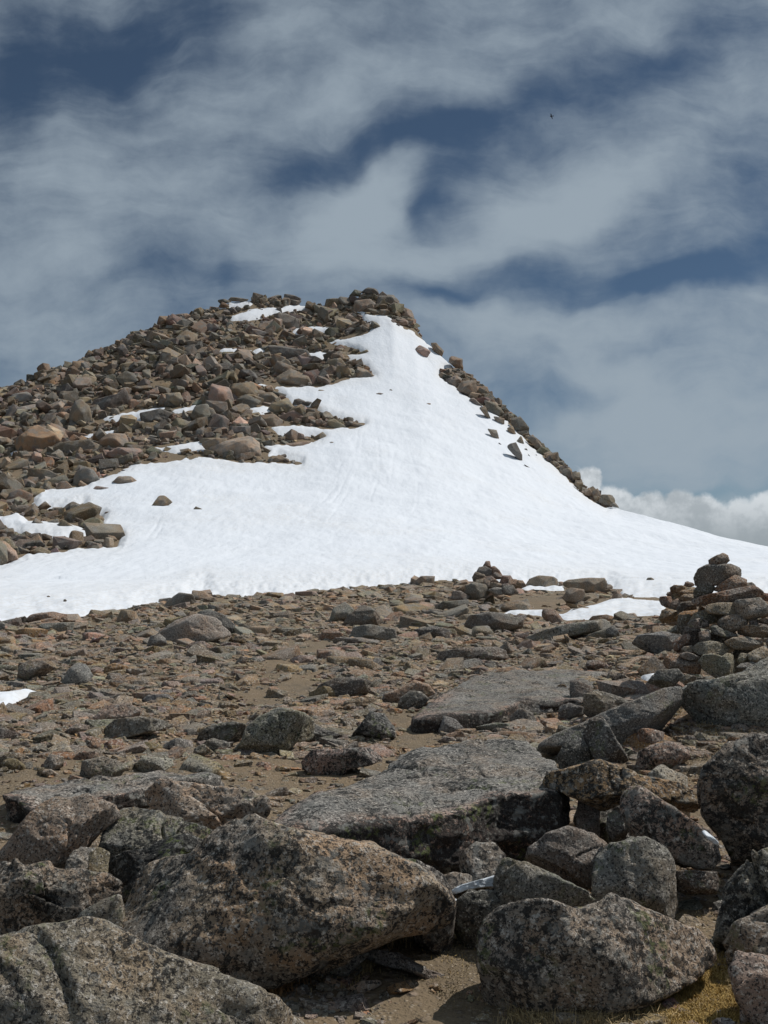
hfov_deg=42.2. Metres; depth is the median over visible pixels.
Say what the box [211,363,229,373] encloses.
scree rock
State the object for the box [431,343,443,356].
slope rock
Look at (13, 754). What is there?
boulder
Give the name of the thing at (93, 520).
scree rock
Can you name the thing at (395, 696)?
boulder
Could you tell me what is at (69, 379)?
scree rock
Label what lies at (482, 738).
ground stone
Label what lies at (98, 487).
slope rock
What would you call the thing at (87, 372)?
scree rock
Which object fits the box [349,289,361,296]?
slope rock
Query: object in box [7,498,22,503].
scree rock
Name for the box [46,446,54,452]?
scree rock
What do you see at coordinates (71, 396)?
scree rock
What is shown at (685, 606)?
cairn stone
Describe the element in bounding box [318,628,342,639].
boulder
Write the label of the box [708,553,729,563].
cairn stone
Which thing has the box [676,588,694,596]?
cairn stone
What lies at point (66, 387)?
scree rock
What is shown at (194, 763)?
ground stone
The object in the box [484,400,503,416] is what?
slope rock
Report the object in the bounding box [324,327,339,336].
scree rock
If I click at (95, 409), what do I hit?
scree rock
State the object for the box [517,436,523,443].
slope rock
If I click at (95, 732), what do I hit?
ground stone
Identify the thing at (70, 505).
slope rock
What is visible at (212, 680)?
ground stone
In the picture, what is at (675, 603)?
cairn stone
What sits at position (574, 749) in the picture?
boulder
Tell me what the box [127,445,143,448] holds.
scree rock
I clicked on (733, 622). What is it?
cairn stone
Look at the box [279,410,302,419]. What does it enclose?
slope rock
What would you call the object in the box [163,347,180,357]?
scree rock
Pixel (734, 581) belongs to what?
cairn stone
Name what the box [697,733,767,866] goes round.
boulder
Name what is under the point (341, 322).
scree rock
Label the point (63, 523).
slope rock
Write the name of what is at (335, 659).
ground stone
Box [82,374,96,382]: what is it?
slope rock
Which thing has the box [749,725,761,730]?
ground stone
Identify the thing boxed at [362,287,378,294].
slope rock
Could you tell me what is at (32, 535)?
scree rock
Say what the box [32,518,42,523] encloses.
slope rock
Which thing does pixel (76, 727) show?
boulder
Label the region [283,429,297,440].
scree rock
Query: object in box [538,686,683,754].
boulder
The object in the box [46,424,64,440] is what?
scree rock
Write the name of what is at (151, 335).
scree rock
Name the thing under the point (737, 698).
boulder
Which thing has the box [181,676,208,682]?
ground stone
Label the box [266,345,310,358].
slope rock
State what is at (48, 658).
ground stone
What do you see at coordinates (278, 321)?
scree rock
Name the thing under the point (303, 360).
scree rock
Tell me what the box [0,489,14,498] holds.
scree rock
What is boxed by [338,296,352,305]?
slope rock
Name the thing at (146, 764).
boulder
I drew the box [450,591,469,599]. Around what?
cairn stone
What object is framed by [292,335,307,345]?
scree rock
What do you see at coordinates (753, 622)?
cairn stone
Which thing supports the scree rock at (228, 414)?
on the ground at (404, 1007)
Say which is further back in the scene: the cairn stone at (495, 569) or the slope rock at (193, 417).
the slope rock at (193, 417)
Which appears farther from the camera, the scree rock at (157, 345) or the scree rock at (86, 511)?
the scree rock at (157, 345)
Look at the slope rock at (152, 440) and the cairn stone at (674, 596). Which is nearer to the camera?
the cairn stone at (674, 596)
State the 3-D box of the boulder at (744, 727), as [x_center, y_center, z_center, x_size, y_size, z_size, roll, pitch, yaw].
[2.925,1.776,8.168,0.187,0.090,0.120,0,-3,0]
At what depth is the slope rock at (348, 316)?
223.63 m
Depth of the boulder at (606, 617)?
26.31 m
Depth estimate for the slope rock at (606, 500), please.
153.23 m
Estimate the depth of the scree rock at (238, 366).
193.50 m
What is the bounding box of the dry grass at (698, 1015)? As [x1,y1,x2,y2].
[266,707,764,1023]
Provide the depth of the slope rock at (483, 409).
186.95 m
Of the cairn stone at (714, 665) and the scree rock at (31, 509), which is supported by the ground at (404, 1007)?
the scree rock at (31, 509)
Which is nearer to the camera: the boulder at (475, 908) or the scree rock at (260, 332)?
the boulder at (475, 908)
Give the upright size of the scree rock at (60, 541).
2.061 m
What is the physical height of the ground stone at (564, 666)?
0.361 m
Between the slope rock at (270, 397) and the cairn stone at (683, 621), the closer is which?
the cairn stone at (683, 621)
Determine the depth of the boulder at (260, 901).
3.81 m
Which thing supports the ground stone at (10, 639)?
on the ground at (404, 1007)
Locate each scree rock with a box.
[0,425,17,438]
[0,437,11,445]
[0,472,23,492]
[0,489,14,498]
[0,499,12,504]
[3,387,18,397]
[3,458,29,470]
[3,538,14,545]
[5,404,16,415]
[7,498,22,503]
[14,452,32,458]
[14,535,29,540]
[15,451,30,460]
[15,473,27,478]
[15,505,30,512]
[15,539,34,549]
[16,478,24,486]
[17,429,23,435]
[23,479,35,485]
[24,503,39,515]
[25,540,44,549]
[27,488,45,495]
[29,533,41,537]
[29,534,42,541]
[36,400,53,413]
[41,412,55,424]
[44,475,69,482]
[45,416,67,425]
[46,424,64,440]
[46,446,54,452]
[50,423,67,438]
[52,460,68,472]
[52,536,81,548]
[56,383,72,396]
[56,412,66,417]
[57,372,65,378]
[59,391,78,401]
[63,374,74,385]
[64,502,101,521]
[65,366,79,376]
[67,459,73,467]
[68,434,79,440]
[69,530,83,540]
[72,361,83,368]
[72,377,91,389]
[73,461,91,466]
[77,397,92,402]
[81,370,95,376]
[81,517,103,527]
[83,522,124,539]
[85,356,96,366]
[90,405,100,416]
[95,427,105,439]
[99,458,118,470]
[103,364,118,372]
[103,386,117,395]
[104,408,119,413]
[116,371,138,386]
[117,344,128,356]
[118,387,130,393]
[118,414,136,425]
[118,423,131,433]
[124,432,132,437]
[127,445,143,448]
[130,421,144,431]
[132,333,146,338]
[132,385,152,392]
[134,436,150,444]
[140,422,158,430]
[146,331,169,341]
[150,340,165,349]
[153,419,171,431]
[157,381,173,387]
[158,351,170,363]
[159,339,173,346]
[159,430,176,438]
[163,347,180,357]
[165,364,173,372]
[167,357,178,365]
[168,345,185,350]
[170,367,191,377]
[173,379,188,390]
[174,363,184,368]
[175,431,183,437]
[176,330,197,343]
[178,354,191,364]
[181,391,190,401]
[181,416,207,432]
[183,344,197,355]
[185,341,206,346]
[190,320,207,332]
[192,427,210,434]
[194,341,202,348]
[195,365,206,375]
[198,395,207,403]
[203,432,214,437]
[205,400,227,413]
[206,323,218,332]
[208,413,229,428]
[209,379,228,390]
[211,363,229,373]
[213,363,222,375]
[220,370,230,380]
[220,409,235,421]
[220,435,233,439]
[221,359,232,366]
[223,353,233,363]
[224,399,232,408]
[229,370,237,382]
[229,403,249,413]
[231,426,250,432]
[232,363,244,369]
[232,416,247,423]
[234,351,240,358]
[234,452,254,460]
[236,349,254,361]
[238,369,257,378]
[249,423,260,432]
[252,329,266,335]
[253,351,263,360]
[253,395,263,404]
[256,432,265,440]
[264,321,281,332]
[265,325,275,334]
[270,354,285,366]
[273,318,281,327]
[274,359,291,365]
[279,330,294,338]
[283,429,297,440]
[289,405,305,415]
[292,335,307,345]
[297,355,311,364]
[302,363,319,369]
[304,369,319,383]
[313,304,326,312]
[317,307,329,322]
[323,351,335,361]
[323,365,335,374]
[324,308,338,317]
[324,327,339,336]
[331,351,344,358]
[336,318,351,328]
[336,366,351,375]
[345,359,356,365]
[390,303,403,313]
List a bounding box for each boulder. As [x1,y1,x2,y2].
[0,620,4,629]
[0,751,22,767]
[0,793,121,868]
[0,858,122,934]
[0,916,304,1023]
[2,770,223,822]
[11,617,21,625]
[13,741,31,747]
[17,659,53,679]
[27,612,67,621]
[38,622,74,631]
[43,754,63,769]
[62,662,92,684]
[65,723,89,734]
[65,846,94,869]
[77,894,124,927]
[80,756,125,778]
[88,847,109,872]
[93,703,140,719]
[98,807,212,875]
[103,663,128,672]
[104,716,170,737]
[108,833,203,903]
[122,813,455,989]
[134,756,173,771]
[142,694,173,701]
[144,779,270,829]
[147,634,166,645]
[157,614,230,642]
[164,592,196,605]
[185,641,212,647]
[193,744,213,755]
[197,721,245,741]
[198,610,235,632]
[203,738,230,751]
[233,707,314,753]
[235,656,247,663]
[238,622,254,627]
[265,689,288,697]
[273,738,570,873]
[301,747,381,775]
[311,724,343,740]
[317,677,370,696]
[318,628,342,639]
[329,602,353,621]
[333,637,379,643]
[342,605,382,625]
[343,697,376,707]
[347,980,381,991]
[349,624,396,639]
[351,711,395,739]
[366,949,444,978]
[381,680,434,703]
[398,690,428,708]
[404,858,456,954]
[411,668,607,733]
[414,626,450,637]
[437,647,509,660]
[438,716,463,732]
[438,736,455,742]
[444,872,476,898]
[454,889,500,949]
[455,737,467,741]
[459,841,505,890]
[464,612,523,631]
[476,723,509,730]
[476,892,716,1016]
[483,593,503,598]
[492,857,594,906]
[495,666,521,671]
[500,601,533,610]
[502,716,508,722]
[509,708,535,721]
[516,700,554,715]
[525,825,606,889]
[526,575,558,586]
[526,619,611,640]
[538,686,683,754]
[542,608,563,623]
[543,759,700,812]
[557,734,592,768]
[558,703,583,718]
[562,588,583,603]
[563,578,607,592]
[569,679,592,696]
[573,805,634,844]
[575,801,599,837]
[583,691,627,716]
[583,715,628,762]
[584,593,598,600]
[584,654,602,659]
[585,660,605,669]
[589,614,614,620]
[591,836,677,918]
[605,625,619,637]
[606,809,628,841]
[611,590,621,598]
[620,785,720,870]
[632,631,681,653]
[635,741,691,770]
[636,728,664,743]
[646,764,690,817]
[675,870,719,894]
[682,657,767,726]
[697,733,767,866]
[711,1017,734,1023]
[713,847,767,949]
[723,905,767,966]
[728,950,767,1023]
[731,724,749,731]
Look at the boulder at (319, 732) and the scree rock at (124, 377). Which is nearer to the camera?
the boulder at (319, 732)
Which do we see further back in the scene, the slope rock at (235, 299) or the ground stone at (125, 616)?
the slope rock at (235, 299)
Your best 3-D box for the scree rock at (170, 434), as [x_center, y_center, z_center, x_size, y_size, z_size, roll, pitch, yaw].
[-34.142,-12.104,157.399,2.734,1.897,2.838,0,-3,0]
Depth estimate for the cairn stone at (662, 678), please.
9.27 m
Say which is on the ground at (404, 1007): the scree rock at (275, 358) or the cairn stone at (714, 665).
the scree rock at (275, 358)
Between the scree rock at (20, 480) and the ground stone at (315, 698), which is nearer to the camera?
the ground stone at (315, 698)
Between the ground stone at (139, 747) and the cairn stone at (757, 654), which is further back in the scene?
the cairn stone at (757, 654)
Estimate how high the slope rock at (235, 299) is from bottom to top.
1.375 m
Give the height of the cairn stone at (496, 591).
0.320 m
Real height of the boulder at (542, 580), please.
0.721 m
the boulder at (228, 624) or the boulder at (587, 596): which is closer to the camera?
the boulder at (228, 624)
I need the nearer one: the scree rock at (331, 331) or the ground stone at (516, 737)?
the ground stone at (516, 737)
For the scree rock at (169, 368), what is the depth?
189.88 m
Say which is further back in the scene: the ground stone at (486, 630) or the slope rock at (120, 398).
the slope rock at (120, 398)
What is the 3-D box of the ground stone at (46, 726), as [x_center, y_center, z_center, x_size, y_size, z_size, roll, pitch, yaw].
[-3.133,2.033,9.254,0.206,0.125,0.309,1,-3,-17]
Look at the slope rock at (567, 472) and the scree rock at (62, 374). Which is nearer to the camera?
the slope rock at (567, 472)
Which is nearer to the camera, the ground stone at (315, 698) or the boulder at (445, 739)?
the boulder at (445, 739)
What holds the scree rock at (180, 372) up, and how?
on the ground at (404, 1007)
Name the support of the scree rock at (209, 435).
on the ground at (404, 1007)
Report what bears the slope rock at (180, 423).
on the ground at (404, 1007)
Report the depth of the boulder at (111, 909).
3.96 m
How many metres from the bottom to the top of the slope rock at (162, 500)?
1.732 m
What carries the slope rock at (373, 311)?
on the snow field
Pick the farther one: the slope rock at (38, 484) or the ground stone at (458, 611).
the slope rock at (38, 484)
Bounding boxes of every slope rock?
[2,541,17,563]
[4,404,35,415]
[7,489,32,501]
[11,392,32,401]
[14,425,60,451]
[27,468,59,479]
[29,547,50,553]
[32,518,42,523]
[35,481,55,488]
[38,501,50,509]
[52,439,94,452]
[56,481,72,488]
[57,520,71,525]
[65,430,87,437]
[65,502,79,510]
[69,399,91,422]
[73,466,99,484]
[78,360,90,368]
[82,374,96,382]
[86,541,101,548]
[92,387,130,409]
[93,486,107,489]
[95,514,104,521]
[98,433,128,447]
[102,537,113,547]
[107,447,142,458]
[112,476,136,483]
[118,453,132,463]
[140,408,172,422]
[144,445,162,452]
[147,437,160,443]
[152,495,171,505]
[156,429,168,436]
[164,392,183,405]
[171,417,189,427]
[190,407,215,419]
[192,404,210,418]
[196,427,203,434]
[199,438,212,442]
[202,438,226,449]
[208,383,233,403]
[208,436,261,456]
[218,299,230,303]
[228,297,248,300]
[230,382,259,396]
[235,394,260,407]
[241,409,252,416]
[252,456,262,461]
[259,392,280,402]
[259,414,282,426]
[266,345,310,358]
[268,398,293,412]
[272,391,285,396]
[273,313,299,327]
[273,361,294,373]
[273,455,288,461]
[276,369,310,385]
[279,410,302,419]
[284,294,300,299]
[285,441,309,446]
[297,432,303,438]
[314,432,325,438]
[326,357,344,365]
[326,419,345,427]
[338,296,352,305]
[345,313,353,318]
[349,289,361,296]
[350,421,362,426]
[353,299,375,311]
[355,369,373,377]
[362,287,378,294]
[364,308,378,313]
[376,294,398,303]
[395,319,408,325]
[401,307,414,318]
[415,345,430,356]
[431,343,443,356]
[447,376,461,386]
[449,356,462,368]
[457,380,476,395]
[469,398,481,405]
[477,386,488,391]
[480,406,489,417]
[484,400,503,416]
[488,429,498,438]
[494,416,504,423]
[507,426,515,433]
[507,442,521,459]
[511,416,528,432]
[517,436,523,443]
[527,435,541,449]
[560,468,571,477]
[571,472,580,479]
[575,482,582,491]
[584,488,592,496]
[591,488,600,496]
[599,494,614,505]
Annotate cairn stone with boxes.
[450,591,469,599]
[455,584,467,591]
[463,582,489,599]
[472,572,485,581]
[476,566,491,575]
[483,561,490,567]
[483,578,490,587]
[484,576,498,582]
[487,587,502,595]
[490,566,501,574]
[490,582,501,587]
[491,572,501,578]
[499,575,512,583]
[502,585,517,595]
[508,579,516,588]
[515,580,526,588]
[647,669,683,688]
[658,607,677,623]
[659,596,672,607]
[662,653,700,673]
[666,607,697,625]
[667,625,679,633]
[668,598,682,610]
[670,585,685,592]
[671,587,698,606]
[672,634,690,652]
[675,610,697,619]
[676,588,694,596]
[676,601,696,611]
[677,614,691,634]
[679,594,693,601]
[679,652,699,660]
[679,674,696,682]
[681,645,693,652]
[683,626,700,646]
[684,581,693,586]
[687,618,708,628]
[690,610,721,623]
[691,585,764,605]
[692,641,733,655]
[693,564,741,585]
[693,584,714,597]
[698,653,734,677]
[699,629,710,641]
[704,602,735,614]
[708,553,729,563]
[709,624,736,637]
[710,632,738,651]
[714,575,746,591]
[717,614,747,631]
[724,636,763,649]
[732,597,767,620]
[732,649,754,672]
[736,661,754,670]
[737,624,767,637]
[737,653,748,663]
[747,646,767,662]
[749,619,758,624]
[757,617,767,624]
[762,593,767,601]
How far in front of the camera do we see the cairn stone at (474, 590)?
35.65 m
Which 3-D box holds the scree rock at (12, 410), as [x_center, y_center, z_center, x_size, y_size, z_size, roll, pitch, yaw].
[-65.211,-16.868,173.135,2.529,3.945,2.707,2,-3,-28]
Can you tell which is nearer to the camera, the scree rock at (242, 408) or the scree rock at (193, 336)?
the scree rock at (242, 408)
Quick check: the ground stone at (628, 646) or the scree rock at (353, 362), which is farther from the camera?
the scree rock at (353, 362)
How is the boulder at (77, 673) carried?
on the ground at (404, 1007)
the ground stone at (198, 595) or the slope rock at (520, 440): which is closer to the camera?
the ground stone at (198, 595)
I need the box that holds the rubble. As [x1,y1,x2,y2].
[0,575,767,1023]
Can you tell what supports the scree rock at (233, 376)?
on the ground at (404, 1007)
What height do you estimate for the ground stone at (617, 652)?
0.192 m
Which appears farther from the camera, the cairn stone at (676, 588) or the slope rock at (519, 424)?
the slope rock at (519, 424)
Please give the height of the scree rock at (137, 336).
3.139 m
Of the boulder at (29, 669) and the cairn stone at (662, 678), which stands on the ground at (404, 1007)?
the boulder at (29, 669)
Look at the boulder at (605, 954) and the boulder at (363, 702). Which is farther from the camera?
the boulder at (363, 702)
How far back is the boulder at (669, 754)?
7.37 m
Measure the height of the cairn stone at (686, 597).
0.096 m
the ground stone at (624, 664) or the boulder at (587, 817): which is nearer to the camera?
the boulder at (587, 817)
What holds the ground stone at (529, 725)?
on the ground at (404, 1007)
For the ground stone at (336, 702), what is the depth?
11.39 m
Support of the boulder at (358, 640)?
on the ground at (404, 1007)
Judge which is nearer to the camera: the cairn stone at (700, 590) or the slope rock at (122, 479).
the cairn stone at (700, 590)
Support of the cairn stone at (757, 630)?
on the cairn stone at (742, 643)
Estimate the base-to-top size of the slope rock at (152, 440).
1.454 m
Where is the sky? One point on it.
(599, 266)
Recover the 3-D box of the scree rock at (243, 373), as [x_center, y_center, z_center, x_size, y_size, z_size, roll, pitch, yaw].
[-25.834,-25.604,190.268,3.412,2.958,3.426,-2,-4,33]
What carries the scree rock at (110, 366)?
on the ground at (404, 1007)
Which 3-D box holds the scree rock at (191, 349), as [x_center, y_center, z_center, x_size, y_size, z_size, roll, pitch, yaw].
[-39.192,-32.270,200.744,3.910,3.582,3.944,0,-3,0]
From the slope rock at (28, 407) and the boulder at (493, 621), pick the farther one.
the slope rock at (28, 407)
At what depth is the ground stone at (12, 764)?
7.50 m
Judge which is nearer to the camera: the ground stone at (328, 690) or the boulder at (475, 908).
the boulder at (475, 908)
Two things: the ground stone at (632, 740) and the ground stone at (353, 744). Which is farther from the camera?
the ground stone at (353, 744)
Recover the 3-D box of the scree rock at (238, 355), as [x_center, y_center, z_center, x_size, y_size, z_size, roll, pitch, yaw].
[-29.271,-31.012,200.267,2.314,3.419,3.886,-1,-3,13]
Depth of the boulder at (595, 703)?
9.83 m
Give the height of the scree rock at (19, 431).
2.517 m
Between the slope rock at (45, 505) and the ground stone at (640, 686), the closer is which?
the ground stone at (640, 686)
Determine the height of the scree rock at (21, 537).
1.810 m
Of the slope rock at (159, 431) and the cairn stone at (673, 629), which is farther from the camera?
the slope rock at (159, 431)
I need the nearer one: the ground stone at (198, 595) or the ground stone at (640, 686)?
the ground stone at (640, 686)
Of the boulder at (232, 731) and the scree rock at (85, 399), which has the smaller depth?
the boulder at (232, 731)
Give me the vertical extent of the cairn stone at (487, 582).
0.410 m
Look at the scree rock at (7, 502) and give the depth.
117.81 m
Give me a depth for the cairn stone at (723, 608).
9.85 m
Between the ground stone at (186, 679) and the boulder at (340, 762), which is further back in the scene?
the ground stone at (186, 679)
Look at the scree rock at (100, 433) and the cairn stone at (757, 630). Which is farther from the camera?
the scree rock at (100, 433)
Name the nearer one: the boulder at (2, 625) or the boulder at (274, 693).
the boulder at (274, 693)
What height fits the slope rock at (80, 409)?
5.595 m
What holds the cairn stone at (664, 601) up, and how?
on the cairn stone at (675, 603)
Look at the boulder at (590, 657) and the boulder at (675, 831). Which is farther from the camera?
the boulder at (590, 657)
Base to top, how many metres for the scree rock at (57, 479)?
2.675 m
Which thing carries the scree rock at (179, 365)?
on the ground at (404, 1007)
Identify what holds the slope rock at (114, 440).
on the ground at (404, 1007)
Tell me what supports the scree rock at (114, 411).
on the ground at (404, 1007)
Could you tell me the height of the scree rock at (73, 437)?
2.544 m
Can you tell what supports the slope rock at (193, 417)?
on the ground at (404, 1007)
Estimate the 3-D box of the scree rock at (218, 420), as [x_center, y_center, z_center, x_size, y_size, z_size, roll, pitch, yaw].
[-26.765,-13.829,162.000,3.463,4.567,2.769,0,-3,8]
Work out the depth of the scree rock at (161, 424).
160.53 m
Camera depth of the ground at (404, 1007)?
7.96 m
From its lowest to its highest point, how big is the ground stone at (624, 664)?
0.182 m
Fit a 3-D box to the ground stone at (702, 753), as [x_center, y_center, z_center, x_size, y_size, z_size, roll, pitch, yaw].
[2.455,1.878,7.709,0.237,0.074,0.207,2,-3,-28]
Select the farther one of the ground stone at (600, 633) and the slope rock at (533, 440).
the slope rock at (533, 440)
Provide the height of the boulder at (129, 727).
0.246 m
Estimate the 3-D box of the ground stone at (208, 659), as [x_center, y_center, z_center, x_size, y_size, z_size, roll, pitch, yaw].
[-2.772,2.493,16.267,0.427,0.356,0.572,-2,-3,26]
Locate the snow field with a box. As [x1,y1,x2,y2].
[0,301,767,704]
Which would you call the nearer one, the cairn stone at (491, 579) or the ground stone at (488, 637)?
the ground stone at (488, 637)
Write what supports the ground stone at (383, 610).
on the ground at (404, 1007)
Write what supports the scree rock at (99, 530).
on the ground at (404, 1007)
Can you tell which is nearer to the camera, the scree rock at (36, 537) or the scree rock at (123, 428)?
the scree rock at (36, 537)
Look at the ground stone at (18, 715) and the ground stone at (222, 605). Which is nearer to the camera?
the ground stone at (18, 715)
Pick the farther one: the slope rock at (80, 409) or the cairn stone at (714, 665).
the slope rock at (80, 409)
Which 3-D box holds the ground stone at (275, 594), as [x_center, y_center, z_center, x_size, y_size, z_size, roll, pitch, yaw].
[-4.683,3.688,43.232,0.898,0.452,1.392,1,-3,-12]
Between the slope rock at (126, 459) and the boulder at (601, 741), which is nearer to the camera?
the boulder at (601, 741)
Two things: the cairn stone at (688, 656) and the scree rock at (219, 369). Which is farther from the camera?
the scree rock at (219, 369)
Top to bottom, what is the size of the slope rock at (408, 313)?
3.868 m
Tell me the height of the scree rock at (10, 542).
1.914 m
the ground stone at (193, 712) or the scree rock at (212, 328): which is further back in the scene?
the scree rock at (212, 328)
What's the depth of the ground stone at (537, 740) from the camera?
8.78 m
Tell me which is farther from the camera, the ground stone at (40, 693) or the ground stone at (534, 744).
the ground stone at (40, 693)
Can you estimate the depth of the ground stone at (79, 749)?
8.22 m
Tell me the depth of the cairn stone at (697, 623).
9.85 m
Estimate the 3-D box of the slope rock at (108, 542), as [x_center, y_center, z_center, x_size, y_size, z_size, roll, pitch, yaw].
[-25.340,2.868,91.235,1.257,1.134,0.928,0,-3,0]
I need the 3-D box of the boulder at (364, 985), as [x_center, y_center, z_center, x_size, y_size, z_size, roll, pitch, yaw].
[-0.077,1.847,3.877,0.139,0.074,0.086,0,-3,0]
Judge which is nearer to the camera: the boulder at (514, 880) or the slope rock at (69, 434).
the boulder at (514, 880)
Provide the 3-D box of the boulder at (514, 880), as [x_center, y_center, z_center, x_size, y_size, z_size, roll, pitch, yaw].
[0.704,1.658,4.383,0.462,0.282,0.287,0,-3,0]
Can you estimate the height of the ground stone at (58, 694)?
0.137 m
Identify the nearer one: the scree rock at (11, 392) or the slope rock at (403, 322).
the scree rock at (11, 392)
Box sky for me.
[0,0,767,545]
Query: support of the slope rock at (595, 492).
on the ground at (404, 1007)
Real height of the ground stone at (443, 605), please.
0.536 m
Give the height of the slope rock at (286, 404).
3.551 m
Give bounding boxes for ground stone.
[0,636,15,643]
[0,712,26,722]
[1,645,20,652]
[1,758,25,769]
[2,616,26,623]
[6,703,34,715]
[15,627,47,636]
[22,729,40,733]
[26,698,53,712]
[27,691,50,697]
[34,657,57,662]
[36,722,55,730]
[47,740,72,753]
[50,692,72,698]
[70,689,85,694]
[70,745,101,754]
[78,732,92,740]
[84,719,113,726]
[84,726,105,736]
[92,663,106,666]
[102,609,119,613]
[109,691,127,695]
[113,696,133,704]
[116,610,140,622]
[117,740,148,752]
[142,651,171,660]
[163,738,192,748]
[176,638,193,644]
[176,673,199,677]
[180,753,224,772]
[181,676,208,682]
[182,722,204,734]
[184,746,194,753]
[185,710,197,715]
[186,644,214,656]
[189,678,223,683]
[192,590,212,599]
[196,655,226,664]
[197,726,206,732]
[206,647,230,652]
[214,603,232,607]
[237,749,255,754]
[248,625,271,634]
[262,646,300,659]
[267,592,284,597]
[272,628,302,633]
[275,663,302,671]
[284,706,310,712]
[294,742,322,748]
[294,751,309,759]
[298,694,327,701]
[309,686,335,696]
[316,649,345,658]
[324,727,353,734]
[327,656,361,663]
[329,700,346,704]
[344,741,358,747]
[348,659,379,668]
[367,744,393,756]
[373,605,392,615]
[393,603,427,613]
[398,616,434,627]
[436,600,468,609]
[437,604,468,616]
[439,657,464,669]
[468,737,503,740]
[472,625,494,635]
[476,636,498,640]
[496,731,538,738]
[504,718,543,731]
[507,734,526,740]
[519,657,546,668]
[530,739,543,742]
[530,742,544,753]
[532,626,555,631]
[557,663,577,669]
[582,628,607,637]
[596,680,645,696]
[607,671,628,680]
[608,650,634,655]
[615,663,640,668]
[621,642,639,650]
[623,733,673,750]
[625,694,646,700]
[629,680,649,694]
[637,656,666,675]
[646,675,684,692]
[650,626,669,632]
[670,764,690,771]
[674,735,718,740]
[688,761,706,774]
[690,750,713,755]
[718,731,745,737]
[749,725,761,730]
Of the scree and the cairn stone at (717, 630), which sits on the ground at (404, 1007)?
the scree
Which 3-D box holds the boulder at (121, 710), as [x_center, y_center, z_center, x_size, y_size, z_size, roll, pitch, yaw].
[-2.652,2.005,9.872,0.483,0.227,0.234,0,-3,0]
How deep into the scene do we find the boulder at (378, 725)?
9.16 m
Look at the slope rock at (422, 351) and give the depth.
212.62 m
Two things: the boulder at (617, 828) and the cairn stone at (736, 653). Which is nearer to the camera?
the boulder at (617, 828)
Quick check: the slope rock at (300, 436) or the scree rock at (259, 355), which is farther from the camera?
the scree rock at (259, 355)
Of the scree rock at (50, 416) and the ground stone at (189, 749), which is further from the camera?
the scree rock at (50, 416)
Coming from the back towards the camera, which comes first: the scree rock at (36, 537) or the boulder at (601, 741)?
the scree rock at (36, 537)
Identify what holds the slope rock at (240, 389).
on the ground at (404, 1007)
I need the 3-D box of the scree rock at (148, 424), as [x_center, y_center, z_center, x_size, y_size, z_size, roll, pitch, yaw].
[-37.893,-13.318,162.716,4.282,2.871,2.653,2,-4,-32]
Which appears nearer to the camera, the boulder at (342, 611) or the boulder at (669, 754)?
the boulder at (669, 754)
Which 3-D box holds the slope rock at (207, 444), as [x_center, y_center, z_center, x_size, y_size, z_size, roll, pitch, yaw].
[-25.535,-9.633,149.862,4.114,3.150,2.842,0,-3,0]
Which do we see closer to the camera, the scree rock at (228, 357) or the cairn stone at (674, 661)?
the cairn stone at (674, 661)
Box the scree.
[0,291,611,564]
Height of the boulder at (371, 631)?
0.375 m
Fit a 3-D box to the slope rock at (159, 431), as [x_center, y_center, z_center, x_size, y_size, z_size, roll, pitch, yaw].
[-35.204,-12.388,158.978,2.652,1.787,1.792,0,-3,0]
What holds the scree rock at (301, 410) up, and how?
on the ground at (404, 1007)
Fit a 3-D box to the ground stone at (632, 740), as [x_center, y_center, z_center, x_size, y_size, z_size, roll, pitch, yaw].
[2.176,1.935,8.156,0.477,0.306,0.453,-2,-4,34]
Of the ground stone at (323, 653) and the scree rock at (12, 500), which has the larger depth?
the scree rock at (12, 500)
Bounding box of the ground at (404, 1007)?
[0,299,746,1023]
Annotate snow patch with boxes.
[452,875,493,893]
[702,830,718,845]
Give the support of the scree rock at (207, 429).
on the ground at (404, 1007)
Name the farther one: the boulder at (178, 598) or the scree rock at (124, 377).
the scree rock at (124, 377)
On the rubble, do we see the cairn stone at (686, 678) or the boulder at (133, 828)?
the cairn stone at (686, 678)
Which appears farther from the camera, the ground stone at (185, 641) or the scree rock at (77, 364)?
the scree rock at (77, 364)
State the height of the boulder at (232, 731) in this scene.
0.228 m
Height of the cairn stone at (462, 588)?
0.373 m
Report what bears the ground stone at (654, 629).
on the ground at (404, 1007)
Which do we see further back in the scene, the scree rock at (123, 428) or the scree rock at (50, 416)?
the scree rock at (50, 416)
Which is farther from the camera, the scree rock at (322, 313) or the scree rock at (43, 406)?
the scree rock at (322, 313)
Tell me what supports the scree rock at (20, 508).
on the ground at (404, 1007)
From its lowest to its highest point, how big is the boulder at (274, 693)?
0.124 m
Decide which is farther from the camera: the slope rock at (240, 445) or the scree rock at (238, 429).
the scree rock at (238, 429)
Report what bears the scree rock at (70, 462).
on the ground at (404, 1007)
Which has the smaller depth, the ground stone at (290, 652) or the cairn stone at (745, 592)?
the cairn stone at (745, 592)
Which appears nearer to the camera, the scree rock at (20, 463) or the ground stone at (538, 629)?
the ground stone at (538, 629)
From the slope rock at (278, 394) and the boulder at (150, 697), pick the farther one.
the slope rock at (278, 394)
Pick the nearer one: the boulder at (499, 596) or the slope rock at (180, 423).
the boulder at (499, 596)
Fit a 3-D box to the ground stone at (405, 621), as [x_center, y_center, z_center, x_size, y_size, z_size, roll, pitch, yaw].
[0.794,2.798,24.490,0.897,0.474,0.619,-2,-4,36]
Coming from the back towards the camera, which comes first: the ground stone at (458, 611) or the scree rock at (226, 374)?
the scree rock at (226, 374)
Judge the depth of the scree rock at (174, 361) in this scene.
192.67 m
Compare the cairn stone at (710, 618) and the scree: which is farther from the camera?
the scree
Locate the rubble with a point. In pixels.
(128, 651)
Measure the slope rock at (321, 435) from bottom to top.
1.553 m
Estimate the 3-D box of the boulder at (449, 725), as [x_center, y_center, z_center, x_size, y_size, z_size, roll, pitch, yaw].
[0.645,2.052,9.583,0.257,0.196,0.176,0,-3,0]

